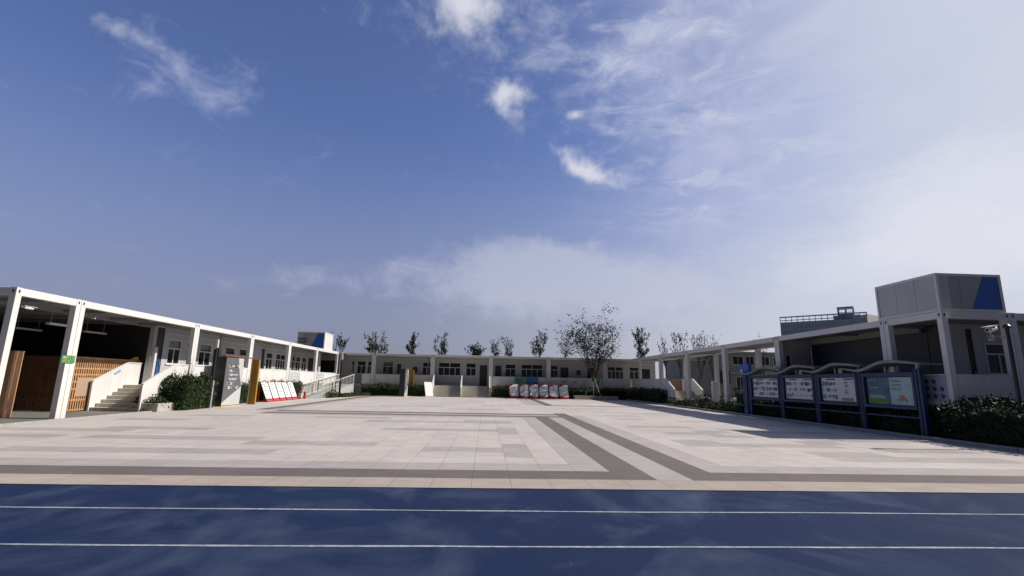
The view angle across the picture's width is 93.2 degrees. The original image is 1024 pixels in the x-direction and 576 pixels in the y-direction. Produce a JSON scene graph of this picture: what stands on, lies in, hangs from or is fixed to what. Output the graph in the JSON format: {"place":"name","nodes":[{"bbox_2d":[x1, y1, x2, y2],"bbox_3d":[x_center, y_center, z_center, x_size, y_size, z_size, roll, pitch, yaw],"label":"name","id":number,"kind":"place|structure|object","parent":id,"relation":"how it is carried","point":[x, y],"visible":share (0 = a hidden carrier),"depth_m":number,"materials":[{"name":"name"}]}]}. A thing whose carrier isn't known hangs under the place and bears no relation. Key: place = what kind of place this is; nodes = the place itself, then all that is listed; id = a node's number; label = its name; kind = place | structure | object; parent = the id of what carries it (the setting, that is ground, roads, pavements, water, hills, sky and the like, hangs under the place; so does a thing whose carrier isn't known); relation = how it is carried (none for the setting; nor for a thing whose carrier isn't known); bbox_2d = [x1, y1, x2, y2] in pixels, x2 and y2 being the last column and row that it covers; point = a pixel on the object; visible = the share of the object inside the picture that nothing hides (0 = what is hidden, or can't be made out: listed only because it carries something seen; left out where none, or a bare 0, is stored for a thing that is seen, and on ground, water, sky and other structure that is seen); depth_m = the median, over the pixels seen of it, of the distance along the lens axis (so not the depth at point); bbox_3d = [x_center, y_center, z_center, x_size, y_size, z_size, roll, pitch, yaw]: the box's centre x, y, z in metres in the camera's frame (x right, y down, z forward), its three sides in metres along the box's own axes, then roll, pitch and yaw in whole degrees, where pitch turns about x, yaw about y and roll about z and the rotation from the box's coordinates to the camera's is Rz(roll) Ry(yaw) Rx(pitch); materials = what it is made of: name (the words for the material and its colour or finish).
{"place":"outdoors","nodes":[
{"label":"outdoors","id":0,"kind":"place"},
{"bbox_2d":[0,397,302,423],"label":"pavement","id":1,"kind":"structure","parent":0,"point":[20,416],"depth_m":18.60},
{"bbox_2d":[0,351,24,417],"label":"timber pillar","id":2,"kind":"structure","parent":1,"relation":"on","point":[11,379],"depth_m":17.11,"materials":[{"name":"brown wood"}]},
{"bbox_2d":[12,355,140,410],"bbox_3d":[-19.953,4.293,22.010,3.100,2.260,3.948,2,-11,-3],"label":"timber screen","id":3,"kind":"object","parent":1,"relation":"on","point":[31,379],"visible":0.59,"depth_m":20.25,"materials":[{"name":"brown wood"}]},
{"bbox_2d":[129,402,173,411],"bbox_3d":[-16.016,5.292,21.559,1.200,0.360,1.130,2,-11,-3],"label":"planter","id":4,"kind":"object","parent":1,"relation":"on","point":[156,407],"visible":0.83,"depth_m":21.04,"materials":[{"name":"beige stone"}]},
{"bbox_2d":[133,394,171,411],"bbox_3d":[-16.008,5.102,21.567,1.392,0.813,1.432,2,-11,-3],"label":"shrub","id":5,"kind":"object","parent":4,"relation":"in","point":[155,399],"visible":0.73,"depth_m":21.31,"materials":[{"name":"green plant"}]},
{"bbox_2d":[0,287,338,418],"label":"classroom building","id":6,"kind":"structure","parent":1,"relation":"on","point":[161,347],"depth_m":24.01,"materials":[{"name":"white paint"}]},
{"bbox_2d":[60,355,75,362],"bbox_3d":[-15.817,2.535,17.262,0.024,0.260,0.560,2,-11,-3],"label":"sign","id":7,"kind":"object","parent":6,"relation":"attached to","point":[67,359],"visible":1,"depth_m":17.23,"materials":[{"name":"green paint"}]},
{"bbox_2d":[154,326,166,374],"bbox_3d":[-18.118,3.442,24.735,0.120,2.920,0.680,2,-11,-3],"label":"door","id":8,"kind":"structure","parent":6,"relation":"in","point":[161,332],"depth_m":24.90,"materials":[{"name":"metal"}]},
{"bbox_2d":[165,339,181,364],"bbox_3d":[-18.154,3.459,25.995,0.130,1.335,1.180,2,-11,-3],"label":"window","id":9,"kind":"structure","parent":6,"relation":"in","point":[174,346],"depth_m":26.00,"materials":[{"name":"glass"}]},
{"bbox_2d":[197,343,211,365],"bbox_3d":[-18.307,4.006,28.828,0.130,1.335,1.360,2,-11,-3],"label":"window","id":10,"kind":"structure","parent":6,"relation":"in","point":[204,355],"depth_m":28.87,"materials":[{"name":"glass"}]},
{"bbox_2d":[225,347,234,355],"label":"window","id":11,"kind":"structure","parent":6,"relation":"in","point":[229,350],"depth_m":31.73,"materials":[{"name":"black glass"}]},
{"bbox_2d":[260,348,265,368],"bbox_3d":[-18.741,5.824,36.225,0.120,2.600,0.580,2,-11,-3],"label":"door","id":12,"kind":"structure","parent":6,"relation":"in","point":[263,349],"depth_m":36.38,"materials":[{"name":"metal"}]},
{"bbox_2d":[265,352,272,368],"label":"window","id":13,"kind":"structure","parent":6,"relation":"in","point":[269,357],"depth_m":37.48,"materials":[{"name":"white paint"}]},
{"bbox_2d":[274,353,285,369],"bbox_3d":[-18.877,6.055,39.432,0.130,1.335,1.970,2,-11,-3],"label":"window","id":14,"kind":"structure","parent":6,"relation":"in","point":[280,358],"depth_m":39.43,"materials":[{"name":"white paint"}]},
{"bbox_2d":[291,356,300,370],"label":"window","id":15,"kind":"structure","parent":6,"relation":"in","point":[298,359],"depth_m":42.85,"materials":[{"name":"glass"}]},
{"bbox_2d":[289,371,303,381],"bbox_3d":[-16.961,7.042,38.141,0.010,0.890,2.950,2,-11,-3],"label":"poster","id":16,"kind":"object","parent":6,"relation":"attached to","point":[294,376],"visible":0.93,"depth_m":38.01,"materials":[{"name":"paper"}]},
{"bbox_2d":[307,357,317,371],"bbox_3d":[-19.307,7.947,46.688,0.120,2.400,2.600,2,-11,-3],"label":"door","id":17,"kind":"structure","parent":6,"relation":"in","point":[310,360],"depth_m":46.33,"materials":[{"name":"glass"}]},
{"bbox_2d":[297,331,333,349],"bbox_3d":[-18.694,5.077,46.102,2.500,1.566,2.500,2,-11,-3],"label":"rooftop box","id":18,"kind":"object","parent":6,"relation":"on","point":[323,340],"visible":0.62,"depth_m":44.97,"materials":[{"name":"white paint"}]},
{"bbox_2d":[317,373,326,382],"bbox_3d":[-17.276,8.173,44.000,0.010,0.890,2.600,2,-11,-3],"label":"poster","id":19,"kind":"object","parent":6,"relation":"attached to","point":[321,375],"visible":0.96,"depth_m":44.15,"materials":[{"name":"paper"}]},
{"bbox_2d":[239,377,303,402],"bbox_3d":[-16.549,6.753,32.453,0.895,1.687,13.090,2,-11,-3],"label":"hedge","id":20,"kind":"object","parent":1,"relation":"on","point":[244,391],"visible":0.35,"depth_m":31.50,"materials":[{"name":"green plant"}]},
{"bbox_2d":[0,484,1023,575],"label":"running track","id":21,"kind":"structure","parent":0,"point":[111,530],"depth_m":5.17,"materials":[{"name":"blue rubber"}]},
{"bbox_2d":[0,395,1023,493],"bbox_3d":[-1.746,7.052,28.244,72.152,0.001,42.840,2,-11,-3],"label":"plaza","id":22,"kind":"structure","parent":0,"point":[419,441],"depth_m":11.27,"materials":[{"name":"grey tile"}]},
{"bbox_2d":[0,411,151,425],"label":"kerb","id":23,"kind":"structure","parent":22,"relation":"on","point":[71,418],"depth_m":16.78,"materials":[{"name":"concrete"}]},
{"bbox_2d":[159,370,217,410],"bbox_3d":[-15.604,4.877,23.476,1.626,1.942,2.915,2,-11,-3],"label":"shrub","id":24,"kind":"object","parent":22,"relation":"on","point":[186,392],"visible":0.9,"depth_m":22.67,"materials":[{"name":"green plant"}]},
{"bbox_2d":[207,339,218,407],"bbox_3d":[-15.061,4.306,24.417,0.185,3.420,0.120,2,-11,-3],"label":"lamp post","id":25,"kind":"object","parent":22,"relation":"on","point":[213,369],"visible":0.99,"depth_m":24.39,"materials":[{"name":"grey metal"}]},
{"bbox_2d":[212,355,260,406],"bbox_3d":[-15.490,5.171,26.997,0.831,2.690,3.389,1,-11,3],"label":"totem sign","id":26,"kind":"object","parent":22,"relation":"on","point":[228,373],"visible":0.97,"depth_m":26.48,"materials":[{"name":"metal"}]},
{"bbox_2d":[257,382,273,401],"bbox_3d":[-16.025,6.786,31.655,0.680,1.275,0.965,2,-11,-3],"label":"display board","id":27,"kind":"object","parent":22,"relation":"on","point":[266,391],"visible":0.99,"depth_m":31.55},
{"bbox_2d":[265,382,280,401],"bbox_3d":[-16.081,6.987,32.694,0.680,1.275,0.965,2,-11,-3],"label":"display board","id":28,"kind":"object","parent":22,"relation":"on","point":[273,390],"visible":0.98,"depth_m":32.64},
{"bbox_2d":[272,382,286,400],"bbox_3d":[-16.137,7.188,33.733,0.680,1.275,0.965,2,-11,-3],"label":"display board","id":29,"kind":"object","parent":22,"relation":"on","point":[280,391],"visible":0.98,"depth_m":33.66,"materials":[{"name":"white plastic"}]},
{"bbox_2d":[281,382,292,399],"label":"display board","id":30,"kind":"object","parent":22,"relation":"on","point":[286,391],"visible":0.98,"depth_m":34.73,"materials":[{"name":"white plastic"}]},
{"bbox_2d":[287,382,298,399],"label":"display board","id":31,"kind":"object","parent":22,"relation":"on","point":[292,390],"visible":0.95,"depth_m":35.78,"materials":[{"name":"white plastic"}]},
{"bbox_2d":[301,374,354,397],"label":"access ramp","id":32,"kind":"structure","parent":22,"relation":"on","point":[347,388],"depth_m":43.73,"materials":[{"name":"white paint"}]},
{"bbox_2d":[324,387,341,397],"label":"shrub","id":33,"kind":"object","parent":22,"relation":"on","point":[331,394],"visible":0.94,"depth_m":40.41,"materials":[{"name":"green plant"}]},
{"bbox_2d":[331,329,348,352],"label":"tree","id":34,"kind":"object","parent":22,"relation":"on","point":[341,341],"visible":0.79,"depth_m":66.60,"materials":[{"name":"green plant"}]},
{"bbox_2d":[340,392,370,396],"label":"grass","id":35,"kind":"structure","parent":22,"relation":"on","point":[351,394],"depth_m":44.34,"materials":[{"name":"green plant"}]},
{"bbox_2d":[364,331,388,353],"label":"tree","id":36,"kind":"object","parent":22,"relation":"on","point":[373,344],"visible":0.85,"depth_m":66.59,"materials":[{"name":"green plant"}]},
{"bbox_2d":[359,381,424,395],"bbox_3d":[-11.962,10.138,49.031,6.739,1.535,1.556,2,-11,-3],"label":"hedge","id":37,"kind":"object","parent":22,"relation":"on","point":[382,389],"visible":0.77,"depth_m":48.55,"materials":[{"name":"green plant"}]},
{"bbox_2d":[404,333,420,353],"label":"tree","id":38,"kind":"object","parent":22,"relation":"on","point":[413,345],"visible":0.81,"depth_m":66.98,"materials":[{"name":"green plant"}]},
{"bbox_2d":[423,382,433,396],"bbox_3d":[-8.288,10.000,47.781,0.920,1.425,0.970,9,-13,-34],"label":"notice stand","id":39,"kind":"object","parent":22,"relation":"on","point":[428,389],"visible":1,"depth_m":47.62,"materials":[{"name":"grey metal"}]},
{"bbox_2d":[433,331,447,354],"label":"tree","id":40,"kind":"object","parent":22,"relation":"on","point":[443,348],"visible":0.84,"depth_m":66.82,"materials":[{"name":"green plant"}]},
{"bbox_2d":[464,341,486,355],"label":"tree","id":41,"kind":"object","parent":22,"relation":"on","point":[475,351],"visible":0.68,"depth_m":67.44,"materials":[{"name":"green plant"}]},
{"bbox_2d":[490,337,501,355],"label":"tree","id":42,"kind":"object","parent":22,"relation":"on","point":[494,350],"visible":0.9,"depth_m":67.20,"materials":[{"name":"green plant"}]},
{"bbox_2d":[501,336,513,355],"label":"tree","id":43,"kind":"object","parent":22,"relation":"on","point":[509,350],"visible":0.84,"depth_m":67.33,"materials":[{"name":"green plant"}]},
{"bbox_2d":[509,383,518,397],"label":"sign board","id":44,"kind":"object","parent":22,"relation":"on","point":[513,390],"visible":0.98,"depth_m":48.40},
{"bbox_2d":[519,384,528,398],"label":"sign board","id":45,"kind":"object","parent":22,"relation":"on","point":[524,391],"visible":0.96,"depth_m":48.44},
{"bbox_2d":[529,384,538,398],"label":"sign board","id":46,"kind":"object","parent":22,"relation":"on","point":[534,391],"visible":0.98,"depth_m":48.47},
{"bbox_2d":[530,329,548,356],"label":"tree","id":47,"kind":"object","parent":22,"relation":"on","point":[540,350],"visible":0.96,"depth_m":67.99,"materials":[{"name":"green plant"}]},
{"bbox_2d":[539,384,548,398],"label":"sign board","id":48,"kind":"object","parent":22,"relation":"on","point":[543,391],"visible":0.98,"depth_m":48.52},
{"bbox_2d":[549,384,558,398],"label":"sign board","id":49,"kind":"object","parent":22,"relation":"on","point":[553,392],"visible":0.95,"depth_m":48.57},
{"bbox_2d":[491,385,627,399],"bbox_3d":[4.995,10.666,49.883,14.377,1.466,1.549,2,-11,-3],"label":"hedge","id":50,"kind":"object","parent":22,"relation":"on","point":[499,392],"visible":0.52,"depth_m":49.60,"materials":[{"name":"green plant"}]},
{"bbox_2d":[559,384,568,398],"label":"sign board","id":51,"kind":"object","parent":22,"relation":"on","point":[563,392],"visible":0.96,"depth_m":48.62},
{"bbox_2d":[573,395,618,399],"bbox_3d":[8.442,11.076,48.851,4.400,0.360,1.000,2,-11,-3],"label":"planter","id":52,"kind":"object","parent":22,"relation":"on","point":[597,397],"visible":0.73,"depth_m":48.37,"materials":[{"name":"grey concrete"}]},
{"bbox_2d":[554,303,622,395],"bbox_3d":[7.851,6.433,49.475,7.798,9.810,8.685,2,-11,-3],"label":"tree","id":53,"kind":"object","parent":52,"relation":"in","point":[588,347],"visible":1,"depth_m":49.28,"materials":[{"name":"green plant"}]},
{"bbox_2d":[631,326,649,357],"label":"tree","id":54,"kind":"object","parent":22,"relation":"on","point":[640,342],"visible":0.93,"depth_m":66.88,"materials":[{"name":"green plant"}]},
{"bbox_2d":[665,352,812,396],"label":"two storey building","id":55,"kind":"structure","parent":22,"relation":"on","point":[735,359],"depth_m":75.97,"materials":[{"name":"white paint"}]},
{"bbox_2d":[732,356,743,364],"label":"window","id":56,"kind":"structure","parent":55,"relation":"in","point":[737,360],"depth_m":76.23,"materials":[{"name":"black glass"}]},
{"bbox_2d":[745,356,754,365],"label":"window","id":57,"kind":"structure","parent":55,"relation":"in","point":[749,359],"depth_m":76.34,"materials":[{"name":"glass"}]},
{"bbox_2d":[626,399,1023,452],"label":"kerb","id":58,"kind":"structure","parent":22,"relation":"on","point":[980,445],"depth_m":17.64,"materials":[{"name":"concrete"}]},
{"bbox_2d":[779,306,878,352],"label":"glass office building","id":59,"kind":"structure","parent":22,"relation":"on","point":[845,318],"depth_m":164.46,"materials":[{"name":"blue glass"}]},
{"bbox_2d":[0,0,1023,378],"label":"sky","id":60,"kind":"structure","parent":0,"point":[481,171],"materials":[{"name":"blue"}]},
{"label":"pavement","id":61,"kind":"structure","parent":0,"visible":0},
{"bbox_2d":[398,368,413,396],"bbox_3d":[-10.550,9.334,47.927,0.831,2.690,3.389,1,-11,3],"label":"totem sign","id":62,"kind":"object","parent":61,"relation":"on","point":[403,384],"visible":0.98,"depth_m":46.76,"materials":[{"name":"metal"}]},
{"bbox_2d":[413,385,424,395],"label":"hedge","id":63,"kind":"object","parent":61,"relation":"on","point":[419,392],"visible":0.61,"depth_m":48.47,"materials":[{"name":"green plant"}]},
{"bbox_2d":[320,353,657,397],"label":"classroom building","id":64,"kind":"structure","parent":61,"relation":"on","point":[461,376],"depth_m":51.97,"materials":[{"name":"white paint"}]},
{"bbox_2d":[320,360,334,372],"bbox_3d":[-19.567,8.881,51.522,1.800,2.400,0.120,2,-11,-3],"label":"door","id":65,"kind":"structure","parent":64,"relation":"in","point":[328,366],"depth_m":51.63,"materials":[{"name":"glass"}]},
{"bbox_2d":[356,361,365,373],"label":"window","id":66,"kind":"structure","parent":64,"relation":"in","point":[361,365],"depth_m":51.77,"materials":[{"name":"black glass"}]},
{"bbox_2d":[382,361,393,373],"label":"window","id":67,"kind":"structure","parent":64,"relation":"in","point":[388,366],"depth_m":51.92,"materials":[{"name":"grey glass"}]},
{"bbox_2d":[422,362,430,374],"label":"window","id":68,"kind":"structure","parent":64,"relation":"in","point":[425,368],"depth_m":52.11,"materials":[{"name":"glass"}]},
{"bbox_2d":[437,362,460,375],"bbox_3d":[-6.731,8.762,52.210,2.510,1.445,0.130,2,-11,-3],"label":"window","id":69,"kind":"structure","parent":64,"relation":"in","point":[444,368],"depth_m":52.22,"materials":[{"name":"glass"}]},
{"bbox_2d":[466,363,475,376],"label":"window","id":70,"kind":"structure","parent":64,"relation":"in","point":[470,367],"depth_m":52.34,"materials":[{"name":"glass"}]},
{"bbox_2d":[479,365,487,385],"bbox_3d":[-3.099,9.434,52.300,0.890,2.250,0.120,2,-11,-3],"label":"door","id":71,"kind":"structure","parent":64,"relation":"in","point":[483,369],"depth_m":52.30,"materials":[{"name":"metal"}]},
{"bbox_2d":[495,365,501,376],"bbox_3d":[-1.507,9.481,52.377,0.760,2.250,0.120,2,-11,-3],"label":"door","id":72,"kind":"structure","parent":64,"relation":"in","point":[498,368],"depth_m":52.48,"materials":[{"name":"metal"}]},
{"bbox_2d":[505,364,515,376],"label":"window","id":73,"kind":"structure","parent":64,"relation":"in","point":[510,369],"depth_m":52.54,"materials":[{"name":"glass"}]},
{"bbox_2d":[514,377,525,383],"bbox_3d":[0.850,9.665,50.543,1.200,0.760,0.012,2,-11,-3],"label":"banner","id":74,"kind":"object","parent":64,"relation":"attached to","point":[519,380],"visible":0.98,"depth_m":50.54,"materials":[{"name":"green fabric"}]},
{"bbox_2d":[526,376,537,384],"bbox_3d":[2.099,9.633,50.616,1.220,0.900,0.012,2,-11,-3],"label":"banner","id":75,"kind":"object","parent":64,"relation":"attached to","point":[531,380],"visible":0.96,"depth_m":50.60,"materials":[{"name":"blue fabric"}]},
{"bbox_2d":[521,364,542,376],"bbox_3d":[2.155,9.030,52.636,2.470,1.425,0.130,2,-11,-3],"label":"window","id":76,"kind":"structure","parent":64,"relation":"in","point":[527,370],"depth_m":52.66,"materials":[{"name":"glass"}]},
{"bbox_2d":[550,365,557,377],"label":"window","id":77,"kind":"structure","parent":64,"relation":"in","point":[553,368],"depth_m":52.77,"materials":[{"name":"black glass"}]},
{"bbox_2d":[560,367,568,377],"bbox_3d":[5.701,9.716,52.719,0.980,2.200,0.120,2,-11,-3],"label":"door","id":78,"kind":"structure","parent":64,"relation":"in","point":[564,371],"depth_m":52.81,"materials":[{"name":"metal"}]},
{"bbox_2d":[607,367,623,378],"bbox_3d":[11.335,9.323,53.073,1.880,1.375,0.130,2,-11,-3],"label":"window","id":79,"kind":"structure","parent":64,"relation":"in","point":[612,372],"depth_m":53.08,"materials":[{"name":"black glass"}]},
{"bbox_2d":[629,367,638,378],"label":"window","id":80,"kind":"structure","parent":64,"relation":"in","point":[633,371],"depth_m":53.19,"materials":[{"name":"black glass"}]},
{"bbox_2d":[642,369,650,378],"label":"window","id":81,"kind":"structure","parent":64,"relation":"in","point":[645,372],"depth_m":53.25,"materials":[{"name":"glass"}]},
{"bbox_2d":[627,387,667,402],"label":"hedge","id":82,"kind":"object","parent":61,"relation":"on","point":[651,394],"visible":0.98,"depth_m":43.85,"materials":[{"name":"green plant"}]},
{"bbox_2d":[657,332,668,377],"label":"tree","id":83,"kind":"object","parent":61,"relation":"on","point":[665,362],"visible":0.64,"depth_m":66.94,"materials":[{"name":"green plant"}]},
{"bbox_2d":[668,333,687,378],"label":"tree","id":84,"kind":"object","parent":61,"relation":"on","point":[679,365],"visible":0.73,"depth_m":66.61,"materials":[{"name":"green plant"}]},
{"bbox_2d":[659,396,718,409],"bbox_3d":[13.021,8.413,35.856,1.211,0.919,9.484,2,-11,-3],"label":"ground cover","id":85,"kind":"object","parent":61,"relation":"on","point":[693,403],"visible":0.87,"depth_m":34.92,"materials":[{"name":"green plant"}]},
{"bbox_2d":[689,330,714,387],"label":"tree","id":86,"kind":"object","parent":61,"relation":"on","point":[698,358],"visible":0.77,"depth_m":65.68,"materials":[{"name":"green plant"}]},
{"bbox_2d":[632,337,773,403],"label":"covered walkway","id":87,"kind":"structure","parent":61,"relation":"on","point":[687,387],"depth_m":37.34,"materials":[{"name":"white paint"}]},
{"bbox_2d":[701,335,718,385],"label":"tree","id":88,"kind":"object","parent":61,"relation":"on","point":[711,363],"visible":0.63,"depth_m":66.71,"materials":[{"name":"green plant"}]},
{"bbox_2d":[711,381,719,406],"bbox_3d":[13.932,7.359,33.189,0.480,1.900,0.380,2,-11,-3],"label":"sign board","id":89,"kind":"object","parent":61,"relation":"on","point":[715,390],"visible":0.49,"depth_m":33.12,"materials":[{"name":"white paint"}]},
{"bbox_2d":[696,392,734,406],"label":"shrub","id":90,"kind":"object","parent":61,"relation":"on","point":[707,398],"visible":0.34,"depth_m":34.72,"materials":[{"name":"green plant"}]},
{"bbox_2d":[712,400,744,413],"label":"ground cover","id":91,"kind":"object","parent":61,"relation":"on","point":[737,407],"visible":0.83,"depth_m":29.13,"materials":[{"name":"green plant"}]},
{"bbox_2d":[739,364,750,413],"bbox_3d":[13.396,5.782,27.646,0.196,2.860,0.970,2,-11,-3],"label":"emblem sign","id":92,"kind":"object","parent":61,"relation":"on","point":[745,368],"visible":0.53,"depth_m":27.62,"materials":[{"name":"blue metal"}]},
{"bbox_2d":[733,386,777,402],"bbox_3d":[14.836,6.565,29.061,2.139,1.956,3.075,2,-11,-3],"label":"shrub","id":93,"kind":"object","parent":61,"relation":"on","point":[739,395],"visible":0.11,"depth_m":29.77,"materials":[{"name":"green plant"}]},
{"bbox_2d":[738,367,784,417],"bbox_3d":[13.520,5.543,25.781,0.840,2.624,3.970,2,-11,-3],"label":"notice board","id":94,"kind":"object","parent":61,"relation":"on","point":[762,386],"visible":0.87,"depth_m":25.95,"materials":[{"name":"blue paint"}]},
{"bbox_2d":[767,365,822,422],"bbox_3d":[13.669,5.009,23.016,0.840,2.624,3.630,2,-11,-3],"label":"notice board","id":95,"kind":"object","parent":61,"relation":"on","point":[800,387],"visible":0.87,"depth_m":23.16,"materials":[{"name":"blue paint"}]},
{"bbox_2d":[800,363,868,428],"bbox_3d":[13.808,4.510,20.433,0.840,2.624,3.600,2,-11,-3],"label":"notice board","id":96,"kind":"object","parent":61,"relation":"on","point":[839,388],"visible":0.85,"depth_m":20.55,"materials":[{"name":"blue paint"}]},
{"bbox_2d":[753,399,952,438],"bbox_3d":[14.005,5.412,21.554,0.790,1.361,12.228,2,-11,-3],"label":"hedge","id":97,"kind":"object","parent":61,"relation":"on","point":[900,425],"visible":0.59,"depth_m":19.39,"materials":[{"name":"green plant"}]},
{"bbox_2d":[841,360,942,436],"bbox_3d":[13.948,4.009,17.840,0.840,2.624,3.650,2,-11,-3],"label":"notice board","id":98,"kind":"object","parent":61,"relation":"on","point":[892,389],"visible":0.92,"depth_m":17.67,"materials":[{"name":"blue paint"}]},
{"bbox_2d":[773,311,1023,417],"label":"classroom building","id":99,"kind":"structure","parent":61,"relation":"on","point":[968,355],"depth_m":18.29,"materials":[{"name":"white paint"}]},
{"bbox_2d":[785,354,792,374],"bbox_3d":[14.554,4.558,25.405,0.430,2.145,0.130,2,-11,-3],"label":"window","id":100,"kind":"structure","parent":99,"relation":"in","point":[788,362],"depth_m":25.54,"materials":[{"name":"black glass"}]},
{"bbox_2d":[924,375,948,401],"bbox_3d":[14.450,3.426,16.587,0.012,0.870,1.000,2,-11,-3],"label":"poster","id":101,"kind":"object","parent":99,"relation":"attached to","point":[936,387],"visible":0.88,"depth_m":16.48,"materials":[{"name":"paper"}]},
{"bbox_2d":[875,273,1005,319],"bbox_3d":[15.671,0.407,17.924,2.360,1.326,2.650,2,-11,-3],"label":"rooftop box","id":102,"kind":"object","parent":99,"relation":"on","point":[930,293],"visible":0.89,"depth_m":16.75,"materials":[{"name":"white paint"}]},
{"bbox_2d":[963,328,979,374],"bbox_3d":[17.151,2.891,18.039,0.350,2.820,0.120,2,-11,-3],"label":"door","id":103,"kind":"structure","parent":99,"relation":"in","point":[968,333],"depth_m":18.12,"materials":[{"name":"metal"}]},
{"bbox_2d":[984,343,1007,374],"bbox_3d":[18.240,2.675,18.114,1.180,1.205,0.130,2,-11,-3],"label":"window","id":104,"kind":"structure","parent":99,"relation":"in","point":[994,352],"depth_m":18.12,"materials":[{"name":"glass"}]},
{"bbox_2d":[937,392,1023,447],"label":"hedge","id":105,"kind":"object","parent":61,"relation":"on","point":[998,421],"visible":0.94,"depth_m":14.27,"materials":[{"name":"green plant"}]},
{"bbox_2d":[981,324,1023,413],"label":"camera pole","id":106,"kind":"object","parent":61,"relation":"on","point":[990,329],"visible":0.97,"depth_m":13.84,"materials":[{"name":"metal"}]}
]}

